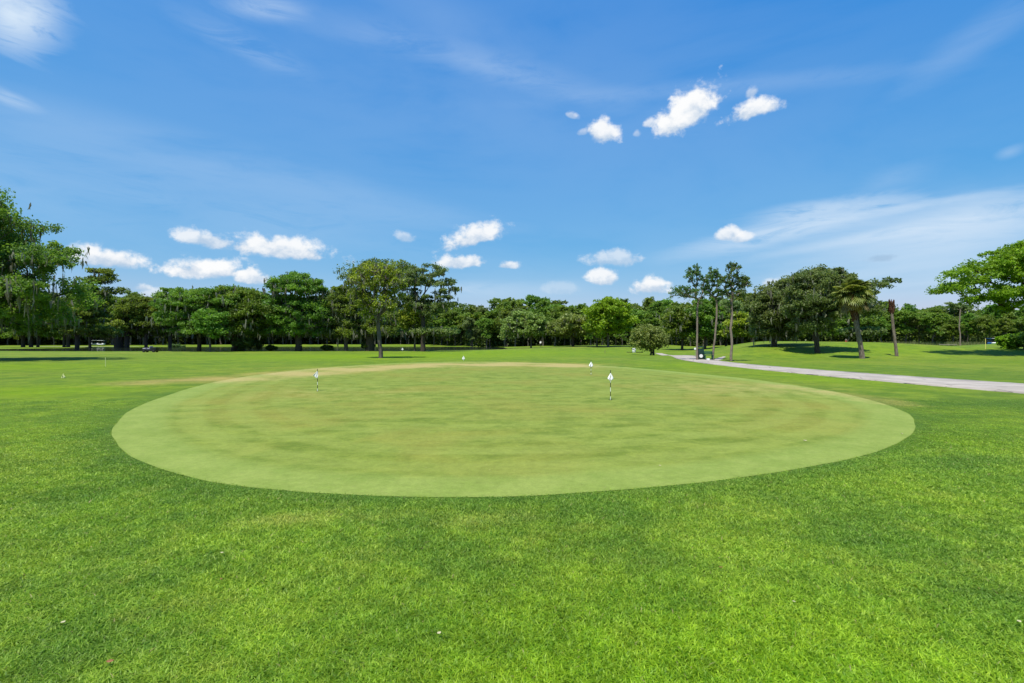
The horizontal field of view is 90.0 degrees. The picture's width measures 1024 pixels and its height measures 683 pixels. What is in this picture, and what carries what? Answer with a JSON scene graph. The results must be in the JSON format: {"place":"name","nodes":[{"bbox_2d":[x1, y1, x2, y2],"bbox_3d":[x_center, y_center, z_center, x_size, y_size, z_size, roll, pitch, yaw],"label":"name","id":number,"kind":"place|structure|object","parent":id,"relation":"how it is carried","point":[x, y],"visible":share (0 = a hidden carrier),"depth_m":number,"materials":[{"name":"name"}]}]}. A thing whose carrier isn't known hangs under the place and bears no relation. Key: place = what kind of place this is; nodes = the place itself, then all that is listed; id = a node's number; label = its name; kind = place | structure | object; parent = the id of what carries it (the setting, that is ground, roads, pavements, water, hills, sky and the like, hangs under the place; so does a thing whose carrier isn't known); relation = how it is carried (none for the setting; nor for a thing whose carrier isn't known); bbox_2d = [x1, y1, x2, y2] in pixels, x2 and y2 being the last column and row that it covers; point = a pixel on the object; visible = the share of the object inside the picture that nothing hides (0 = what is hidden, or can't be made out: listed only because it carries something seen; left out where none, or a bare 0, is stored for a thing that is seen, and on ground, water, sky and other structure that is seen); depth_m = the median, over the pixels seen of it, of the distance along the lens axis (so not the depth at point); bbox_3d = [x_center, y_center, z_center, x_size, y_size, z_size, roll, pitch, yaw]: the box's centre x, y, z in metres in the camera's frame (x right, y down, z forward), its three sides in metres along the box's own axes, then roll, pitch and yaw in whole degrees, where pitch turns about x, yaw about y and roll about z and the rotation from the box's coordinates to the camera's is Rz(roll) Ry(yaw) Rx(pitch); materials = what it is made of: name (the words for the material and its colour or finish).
{"place":"outdoors","nodes":[
{"label":"outdoors","id":0,"kind":"place"},
{"bbox_2d":[0,346,507,350],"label":"pond water","id":1,"kind":"structure","parent":0,"point":[339,348],"depth_m":132.40,"materials":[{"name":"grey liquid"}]},
{"bbox_2d":[0,341,1023,682],"bbox_3d":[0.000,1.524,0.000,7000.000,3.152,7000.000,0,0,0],"label":"ground","id":2,"kind":"structure","parent":0,"point":[100,375],"depth_m":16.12,"materials":[{"name":"green plant"}]},
{"bbox_2d":[0,316,42,346],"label":"oak tree","id":3,"kind":"object","parent":2,"relation":"on","point":[8,330],"visible":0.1,"depth_m":147.59,"materials":[{"name":"green plant"}]},
{"bbox_2d":[12,293,50,346],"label":"oak tree","id":4,"kind":"object","parent":2,"relation":"on","point":[31,339],"visible":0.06,"depth_m":149.54,"materials":[{"name":"green plant"}]},
{"bbox_2d":[23,300,61,346],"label":"oak tree","id":5,"kind":"object","parent":2,"relation":"on","point":[40,334],"visible":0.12,"depth_m":148.69,"materials":[{"name":"green plant"}]},
{"bbox_2d":[0,186,106,340],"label":"live oak","id":6,"kind":"object","parent":2,"relation":"on","point":[23,297],"visible":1,"depth_m":46.48,"materials":[{"name":"green plant"}]},
{"bbox_2d":[39,296,74,346],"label":"oak tree","id":7,"kind":"object","parent":2,"relation":"on","point":[55,330],"visible":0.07,"depth_m":148.77,"materials":[{"name":"green plant"}]},
{"bbox_2d":[41,267,131,349],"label":"live oak","id":8,"kind":"object","parent":2,"relation":"on","point":[89,316],"visible":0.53,"depth_m":109.63,"materials":[{"name":"green plant"}]},
{"bbox_2d":[73,296,116,347],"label":"oak tree","id":9,"kind":"object","parent":2,"relation":"on","point":[90,341],"visible":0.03,"depth_m":149.66,"materials":[{"name":"green plant"}]},
{"bbox_2d":[87,294,143,347],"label":"oak tree","id":10,"kind":"object","parent":2,"relation":"on","point":[113,301],"visible":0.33,"depth_m":148.29,"materials":[{"name":"green plant"}]},
{"bbox_2d":[105,293,160,347],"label":"oak tree","id":11,"kind":"object","parent":2,"relation":"on","point":[126,307],"visible":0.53,"depth_m":146.98,"materials":[{"name":"green plant"}]},
{"bbox_2d":[123,294,176,347],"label":"oak tree","id":12,"kind":"object","parent":2,"relation":"on","point":[154,328],"visible":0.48,"depth_m":147.24,"materials":[{"name":"green plant"}]},
{"bbox_2d":[142,346,158,351],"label":"utility cart","id":13,"kind":"object","parent":2,"relation":"on","point":[153,349],"visible":0.97,"depth_m":80.98,"materials":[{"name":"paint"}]},
{"bbox_2d":[151,287,193,347],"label":"oak tree","id":14,"kind":"object","parent":2,"relation":"on","point":[162,294],"visible":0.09,"depth_m":148.95,"materials":[{"name":"green plant"}]},
{"bbox_2d":[145,284,271,350],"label":"live oak","id":15,"kind":"object","parent":2,"relation":"on","point":[182,304],"visible":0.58,"depth_m":85.69,"materials":[{"name":"green plant"}]},
{"bbox_2d":[190,308,230,351],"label":"young tree","id":16,"kind":"object","parent":2,"relation":"on","point":[206,322],"visible":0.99,"depth_m":83.18,"materials":[{"name":"green plant"}]},
{"bbox_2d":[195,285,283,350],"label":"live oak","id":17,"kind":"object","parent":2,"relation":"on","point":[239,312],"visible":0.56,"depth_m":87.32,"materials":[{"name":"green plant"}]},
{"bbox_2d":[231,335,255,350],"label":"shrub","id":18,"kind":"object","parent":2,"relation":"on","point":[244,343],"visible":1,"depth_m":88.16,"materials":[{"name":"green plant"}]},
{"bbox_2d":[248,338,268,350],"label":"shrub","id":19,"kind":"object","parent":2,"relation":"on","point":[260,343],"visible":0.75,"depth_m":91.15,"materials":[{"name":"green plant"}]},
{"bbox_2d":[254,270,341,350],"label":"live oak","id":20,"kind":"object","parent":2,"relation":"on","point":[298,328],"visible":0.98,"depth_m":88.27,"materials":[{"name":"green plant"}]},
{"bbox_2d":[312,288,362,350],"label":"live oak","id":21,"kind":"object","parent":2,"relation":"on","point":[337,321],"visible":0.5,"depth_m":90.43,"materials":[{"name":"green plant"}]},
{"bbox_2d":[314,257,420,350],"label":"live oak","id":22,"kind":"object","parent":2,"relation":"on","point":[368,327],"visible":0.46,"depth_m":89.66,"materials":[{"name":"green plant"}]},
{"bbox_2d":[342,261,407,357],"bbox_3d":[-14.016,-3.138,52.375,7.027,10.207,5.876,0,0,0],"label":"live oak","id":23,"kind":"object","parent":2,"relation":"on","point":[370,303],"visible":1,"depth_m":51.86,"materials":[{"name":"green plant"}]},
{"bbox_2d":[396,302,435,350],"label":"young tree","id":24,"kind":"object","parent":2,"relation":"on","point":[410,316],"visible":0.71,"depth_m":88.05,"materials":[{"name":"green plant"}]},
{"bbox_2d":[395,262,462,351],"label":"live oak","id":25,"kind":"object","parent":2,"relation":"on","point":[420,281],"visible":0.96,"depth_m":86.36,"materials":[{"name":"green leaves"},{"name":"moss"},{"name":"dark bark"}]},
{"bbox_2d":[427,302,451,344],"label":"woodland tree","id":26,"kind":"object","parent":2,"relation":"on","point":[438,313],"visible":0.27,"depth_m":196.77,"materials":[{"name":"green plant"}]},
{"bbox_2d":[433,314,464,345],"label":"woodland tree","id":27,"kind":"object","parent":2,"relation":"on","point":[444,320],"visible":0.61,"depth_m":189.52,"materials":[{"name":"green plant"}]},
{"bbox_2d":[440,310,460,345],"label":"woodland tree","id":28,"kind":"object","parent":2,"relation":"on","point":[449,314],"visible":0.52,"depth_m":189.01,"materials":[{"name":"green plant"}]},
{"bbox_2d":[438,303,467,345],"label":"woodland tree","id":29,"kind":"object","parent":2,"relation":"on","point":[461,310],"visible":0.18,"depth_m":191.57,"materials":[{"name":"green plant"}]},
{"bbox_2d":[455,303,480,345],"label":"woodland tree","id":30,"kind":"object","parent":2,"relation":"on","point":[471,309],"visible":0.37,"depth_m":181.17,"materials":[{"name":"green plant"}]},
{"bbox_2d":[460,317,480,346],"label":"woodland tree","id":31,"kind":"object","parent":2,"relation":"on","point":[467,323],"visible":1,"depth_m":170.83,"materials":[{"name":"green plant"}]},
{"bbox_2d":[464,305,488,344],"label":"woodland tree","id":32,"kind":"object","parent":2,"relation":"on","point":[484,309],"visible":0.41,"depth_m":180.14,"materials":[{"name":"green plant"}]},
{"bbox_2d":[474,317,494,346],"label":"woodland tree","id":33,"kind":"object","parent":2,"relation":"on","point":[482,323],"visible":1,"depth_m":163.20,"materials":[{"name":"green plant"}]},
{"bbox_2d":[462,297,518,334],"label":"woodland tree","id":34,"kind":"object","parent":2,"relation":"on","point":[493,301],"visible":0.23,"depth_m":178.23,"materials":[{"name":"green plant"}]},
{"bbox_2d":[482,310,498,346],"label":"woodland tree","id":35,"kind":"object","parent":2,"relation":"on","point":[491,329],"visible":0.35,"depth_m":170.26,"materials":[{"name":"green plant"}]},
{"bbox_2d":[484,301,510,345],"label":"woodland tree","id":36,"kind":"object","parent":2,"relation":"on","point":[506,305],"visible":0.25,"depth_m":169.79,"materials":[{"name":"green plant"}]},
{"bbox_2d":[495,309,511,346],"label":"woodland tree","id":37,"kind":"object","parent":2,"relation":"on","point":[504,312],"visible":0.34,"depth_m":160.63,"materials":[{"name":"green plant"}]},
{"bbox_2d":[0,332,1007,346],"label":"woodland undergrowth","id":38,"kind":"object","parent":2,"relation":"on","point":[976,337],"visible":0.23,"depth_m":166.70,"materials":[{"name":"green plant"}]},
{"bbox_2d":[495,297,526,343],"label":"woodland tree","id":39,"kind":"object","parent":2,"relation":"on","point":[513,303],"visible":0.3,"depth_m":174.70,"materials":[{"name":"green plant"}]},
{"bbox_2d":[0,305,1022,345],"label":"deep woodland","id":40,"kind":"object","parent":2,"relation":"on","point":[479,343],"visible":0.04,"depth_m":184.25,"materials":[{"name":"green plant"}]},
{"bbox_2d":[498,308,524,346],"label":"woodland tree","id":41,"kind":"object","parent":2,"relation":"on","point":[510,313],"visible":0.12,"depth_m":160.19,"materials":[{"name":"green plant"}]},
{"bbox_2d":[112,362,915,496],"bbox_3d":[-0.974,1.696,24.256,23.925,0.001,37.350,0,0,0],"label":"putting green","id":42,"kind":"object","parent":2,"relation":"on","point":[463,429],"visible":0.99,"depth_m":9.87,"materials":[{"name":"green plant"}]},
{"bbox_2d":[508,305,530,344],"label":"woodland tree","id":43,"kind":"object","parent":2,"relation":"on","point":[522,307],"visible":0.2,"depth_m":167.34,"materials":[{"name":"green plant"}]},
{"bbox_2d":[497,310,549,347],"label":"willow tree","id":44,"kind":"object","parent":2,"relation":"on","point":[526,324],"visible":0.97,"depth_m":123.54,"materials":[{"name":"green plant"}]},
{"bbox_2d":[521,294,550,344],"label":"woodland tree","id":45,"kind":"object","parent":2,"relation":"on","point":[532,299],"visible":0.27,"depth_m":173.54,"materials":[{"name":"green plant"}]},
{"bbox_2d":[532,299,550,344],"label":"woodland tree","id":46,"kind":"object","parent":2,"relation":"on","point":[541,304],"visible":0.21,"depth_m":164.44,"materials":[{"name":"green plant"}]},
{"bbox_2d":[535,307,549,345],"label":"woodland tree","id":47,"kind":"object","parent":2,"relation":"on","point":[542,310],"visible":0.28,"depth_m":159.64,"materials":[{"name":"green plant"}]},
{"bbox_2d":[546,308,569,345],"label":"woodland tree","id":48,"kind":"object","parent":2,"relation":"on","point":[555,317],"visible":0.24,"depth_m":158.09,"materials":[{"name":"green plant"}]},
{"bbox_2d":[550,304,577,344],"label":"woodland tree","id":49,"kind":"object","parent":2,"relation":"on","point":[572,309],"visible":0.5,"depth_m":162.84,"materials":[{"name":"green plant"}]},
{"bbox_2d":[546,310,590,346],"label":"willow tree","id":50,"kind":"object","parent":2,"relation":"on","point":[565,325],"visible":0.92,"depth_m":120.41,"materials":[{"name":"green plant"}]},
{"bbox_2d":[574,303,588,344],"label":"woodland tree","id":51,"kind":"object","parent":2,"relation":"on","point":[579,307],"visible":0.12,"depth_m":162.52,"materials":[{"name":"green plant"}]},
{"bbox_2d":[581,306,612,346],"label":"maple tree","id":52,"kind":"object","parent":2,"relation":"on","point":[583,309],"visible":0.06,"depth_m":117.74,"materials":[{"name":"green plant"}]},
{"bbox_2d":[581,296,640,346],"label":"maple tree","id":53,"kind":"object","parent":2,"relation":"on","point":[605,314],"visible":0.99,"depth_m":110.06,"materials":[{"name":"green plant"}]},
{"bbox_2d":[613,314,634,344],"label":"woodland tree","id":54,"kind":"object","parent":2,"relation":"on","point":[623,338],"visible":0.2,"depth_m":149.15,"materials":[{"name":"green plant"}]},
{"bbox_2d":[631,308,648,327],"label":"woodland tree","id":55,"kind":"object","parent":2,"relation":"on","point":[641,315],"visible":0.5,"depth_m":150.51,"materials":[{"name":"green plant"}]},
{"bbox_2d":[626,323,669,354],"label":"willow","id":56,"kind":"object","parent":2,"relation":"on","point":[647,336],"visible":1,"depth_m":65.11,"materials":[{"name":"green plant"}]},
{"bbox_2d":[642,296,654,309],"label":"woodland tree","id":57,"kind":"object","parent":2,"relation":"on","point":[647,301],"visible":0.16,"depth_m":163.29,"materials":[{"name":"green plant"}]},
{"bbox_2d":[639,310,660,326],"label":"woodland tree","id":58,"kind":"object","parent":2,"relation":"on","point":[653,321],"visible":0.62,"depth_m":146.12,"materials":[{"name":"green plant"}]},
{"bbox_2d":[645,300,666,322],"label":"woodland tree","id":59,"kind":"object","parent":2,"relation":"on","point":[658,307],"visible":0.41,"depth_m":150.21,"materials":[{"name":"green plant"}]},
{"bbox_2d":[661,298,681,313],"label":"woodland tree","id":60,"kind":"object","parent":2,"relation":"on","point":[667,303],"visible":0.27,"depth_m":153.75,"materials":[{"name":"green plant"}]},
{"bbox_2d":[656,300,707,349],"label":"oak tree","id":61,"kind":"object","parent":2,"relation":"on","point":[677,324],"visible":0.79,"depth_m":98.56,"materials":[{"name":"green plant"}]},
{"bbox_2d":[668,263,709,359],"bbox_3d":[16.281,-2.637,47.004,3.880,9.180,2.086,0,0,0],"label":"pine tree","id":62,"kind":"object","parent":2,"relation":"on","point":[682,288],"visible":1,"depth_m":46.92,"materials":[{"name":"green plant"}]},
{"bbox_2d":[683,297,727,348],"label":"oak tree","id":63,"kind":"object","parent":2,"relation":"on","point":[706,325],"visible":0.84,"depth_m":96.48,"materials":[{"name":"green plant"}]},
{"bbox_2d":[699,266,725,359],"bbox_3d":[18.688,-2.534,47.463,2.822,8.968,1.576,0,0,0],"label":"pine tree","id":64,"kind":"object","parent":2,"relation":"on","point":[713,278],"visible":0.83,"depth_m":47.41,"materials":[{"name":"green plant"}]},
{"bbox_2d":[717,298,748,345],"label":"oak tree","id":65,"kind":"object","parent":2,"relation":"on","point":[736,307],"visible":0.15,"depth_m":98.25,"materials":[{"name":"green plant"}]},
{"bbox_2d":[717,261,751,360],"bbox_3d":[19.159,-2.474,43.970,2.990,8.850,2.069,0,0,0],"label":"pine tree","id":66,"kind":"object","parent":2,"relation":"on","point":[743,281],"visible":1,"depth_m":43.85,"materials":[{"name":"green plant"}]},
{"bbox_2d":[717,311,756,343],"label":"oak tree","id":67,"kind":"object","parent":2,"relation":"on","point":[740,330],"visible":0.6,"depth_m":91.28,"materials":[{"name":"green plant"}]},
{"bbox_2d":[733,293,756,341],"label":"oak tree","id":68,"kind":"object","parent":2,"relation":"on","point":[743,301],"visible":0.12,"depth_m":103.28,"materials":[{"name":"green plant"}]},
{"bbox_2d":[740,275,821,346],"bbox_3d":[32.670,-3.287,62.057,8.381,9.046,9.119,0,0,40],"label":"live oak","id":69,"kind":"object","parent":2,"relation":"on","point":[764,305],"visible":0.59,"depth_m":61.19,"materials":[{"name":"green leaves"},{"name":"moss"},{"name":"dark bark"}]},
{"bbox_2d":[770,264,877,352],"bbox_3d":[33.778,-3.486,55.626,10.221,9.977,8.135,0,0,0],"label":"live oak","id":70,"kind":"object","parent":2,"relation":"on","point":[812,290],"visible":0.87,"depth_m":54.30,"materials":[{"name":"green leaves"},{"name":"moss"},{"name":"dark bark"}]},
{"bbox_2d":[822,319,847,341],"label":"woodland tree","id":71,"kind":"object","parent":2,"relation":"on","point":[829,333],"visible":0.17,"depth_m":128.28,"materials":[{"name":"green plant"}]},
{"bbox_2d":[836,314,866,341],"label":"woodland tree","id":72,"kind":"object","parent":2,"relation":"on","point":[851,324],"visible":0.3,"depth_m":130.26,"materials":[{"name":"green plant"}]},
{"bbox_2d":[831,276,873,358],"bbox_3d":[32.629,-2.211,48.926,3.861,8.148,3.626,0,0,-45],"label":"fan palm","id":73,"kind":"object","parent":2,"relation":"on","point":[853,300],"visible":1,"depth_m":48.42,"materials":[{"name":"green plant"}]},
{"bbox_2d":[837,276,901,341],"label":"live oak","id":74,"kind":"object","parent":2,"relation":"on","point":[875,310],"visible":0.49,"depth_m":69.83,"materials":[{"name":"green plant"}]},
{"bbox_2d":[860,314,884,341],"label":"woodland tree","id":75,"kind":"object","parent":2,"relation":"on","point":[869,322],"visible":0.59,"depth_m":128.57,"materials":[{"name":"green plant"}]},
{"bbox_2d":[874,316,891,341],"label":"woodland tree","id":76,"kind":"object","parent":2,"relation":"on","point":[883,320],"visible":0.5,"depth_m":128.33,"materials":[{"name":"green plant"}]},
{"bbox_2d":[887,299,898,355],"bbox_3d":[38.273,-1.292,51.438,1.073,5.972,0.642,0,0,0],"label":"dead palm","id":77,"kind":"object","parent":2,"relation":"on","point":[891,308],"visible":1,"depth_m":51.29,"materials":[{"name":"brown plant"}]},
{"bbox_2d":[882,307,910,341],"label":"woodland tree","id":78,"kind":"object","parent":2,"relation":"on","point":[888,319],"visible":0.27,"depth_m":133.72,"materials":[{"name":"green plant"}]},
{"bbox_2d":[885,310,917,342],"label":"woodland tree","id":79,"kind":"object","parent":2,"relation":"on","point":[909,315],"visible":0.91,"depth_m":127.94,"materials":[{"name":"green plant"}]},
{"bbox_2d":[903,304,925,341],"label":"woodland tree","id":80,"kind":"object","parent":2,"relation":"on","point":[913,309],"visible":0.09,"depth_m":135.77,"materials":[{"name":"green plant"}]},
{"bbox_2d":[906,316,930,341],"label":"woodland tree","id":81,"kind":"object","parent":2,"relation":"on","point":[920,328],"visible":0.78,"depth_m":128.18,"materials":[{"name":"green plant"}]},
{"bbox_2d":[881,340,983,345],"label":"tall grass","id":82,"kind":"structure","parent":2,"relation":"on","point":[957,343],"depth_m":125.76,"materials":[{"name":"green plant"}]},
{"bbox_2d":[915,311,950,343],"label":"woodland tree","id":83,"kind":"object","parent":2,"relation":"on","point":[928,318],"visible":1,"depth_m":124.67,"materials":[{"name":"green plant"}]},
{"bbox_2d":[917,307,951,341],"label":"woodland tree","id":84,"kind":"object","parent":2,"relation":"on","point":[937,311],"visible":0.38,"depth_m":134.37,"materials":[{"name":"green plant"}]},
{"bbox_2d":[938,316,967,342],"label":"woodland tree","id":85,"kind":"object","parent":2,"relation":"on","point":[951,329],"visible":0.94,"depth_m":128.86,"materials":[{"name":"green plant"}]},
{"bbox_2d":[941,302,979,341],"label":"woodland tree","id":86,"kind":"object","parent":2,"relation":"on","point":[954,310],"visible":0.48,"depth_m":134.54,"materials":[{"name":"green plant"}]},
{"bbox_2d":[958,313,976,341],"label":"woodland tree","id":87,"kind":"object","parent":2,"relation":"on","point":[967,318],"visible":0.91,"depth_m":128.86,"materials":[{"name":"green plant"}]},
{"bbox_2d":[924,239,1023,313],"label":"spreading tree","id":88,"kind":"object","parent":2,"relation":"on","point":[1006,265],"visible":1,"depth_m":51.51,"materials":[{"name":"green plant"}]},
{"bbox_2d":[968,314,1001,343],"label":"woodland tree","id":89,"kind":"object","parent":2,"relation":"on","point":[985,320],"visible":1,"depth_m":126.06,"materials":[{"name":"green plant"}]},
{"bbox_2d":[980,304,1006,336],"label":"woodland tree","id":90,"kind":"object","parent":2,"relation":"on","point":[988,309],"visible":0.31,"depth_m":135.46,"materials":[{"name":"green plant"}]},
{"bbox_2d":[995,317,1016,335],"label":"woodland tree","id":91,"kind":"object","parent":2,"relation":"on","point":[1005,326],"visible":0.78,"depth_m":126.36,"materials":[{"name":"green plant"}]},
{"bbox_2d":[994,333,1019,348],"bbox_3d":[59.812,0.044,61.186,3.292,2.104,3.259,0,0,0],"label":"shrub","id":92,"kind":"object","parent":2,"relation":"on","point":[1004,341],"visible":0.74,"depth_m":61.03,"materials":[{"name":"green plant"}]},
{"bbox_2d":[997,302,1018,333],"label":"woodland tree","id":93,"kind":"object","parent":2,"relation":"on","point":[1010,315],"visible":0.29,"depth_m":134.23,"materials":[{"name":"green plant"}]},
{"bbox_2d":[1008,332,1023,349],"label":"shrub","id":94,"kind":"object","parent":2,"relation":"on","point":[1019,340],"visible":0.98,"depth_m":60.07,"materials":[{"name":"green plant"}]},
{"bbox_2d":[1010,318,1023,332],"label":"woodland tree","id":95,"kind":"object","parent":2,"relation":"on","point":[1019,323],"visible":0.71,"depth_m":128.07,"materials":[{"name":"green plant"}]},
{"bbox_2d":[1013,308,1023,331],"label":"woodland tree","id":96,"kind":"object","parent":2,"relation":"on","point":[1019,313],"visible":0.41,"depth_m":136.84,"materials":[{"name":"green plant"}]},
{"bbox_2d":[0,0,1023,310],"label":"sky","id":97,"kind":"structure","parent":0,"point":[576,152],"materials":[{"name":"blue"}]},
{"bbox_2d":[656,353,1023,393],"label":"cart path","id":98,"kind":"structure","parent":0,"point":[1010,387],"depth_m":23.18,"materials":[{"name":"concrete"}]},
{"bbox_2d":[698,346,704,359],"bbox_3d":[17.534,1.074,47.599,0.560,1.260,0.522,0,0,5],"label":"litter bin","id":99,"kind":"object","parent":98,"relation":"on","point":[700,354],"visible":0.84,"depth_m":47.36,"materials":[{"name":"green paint"}]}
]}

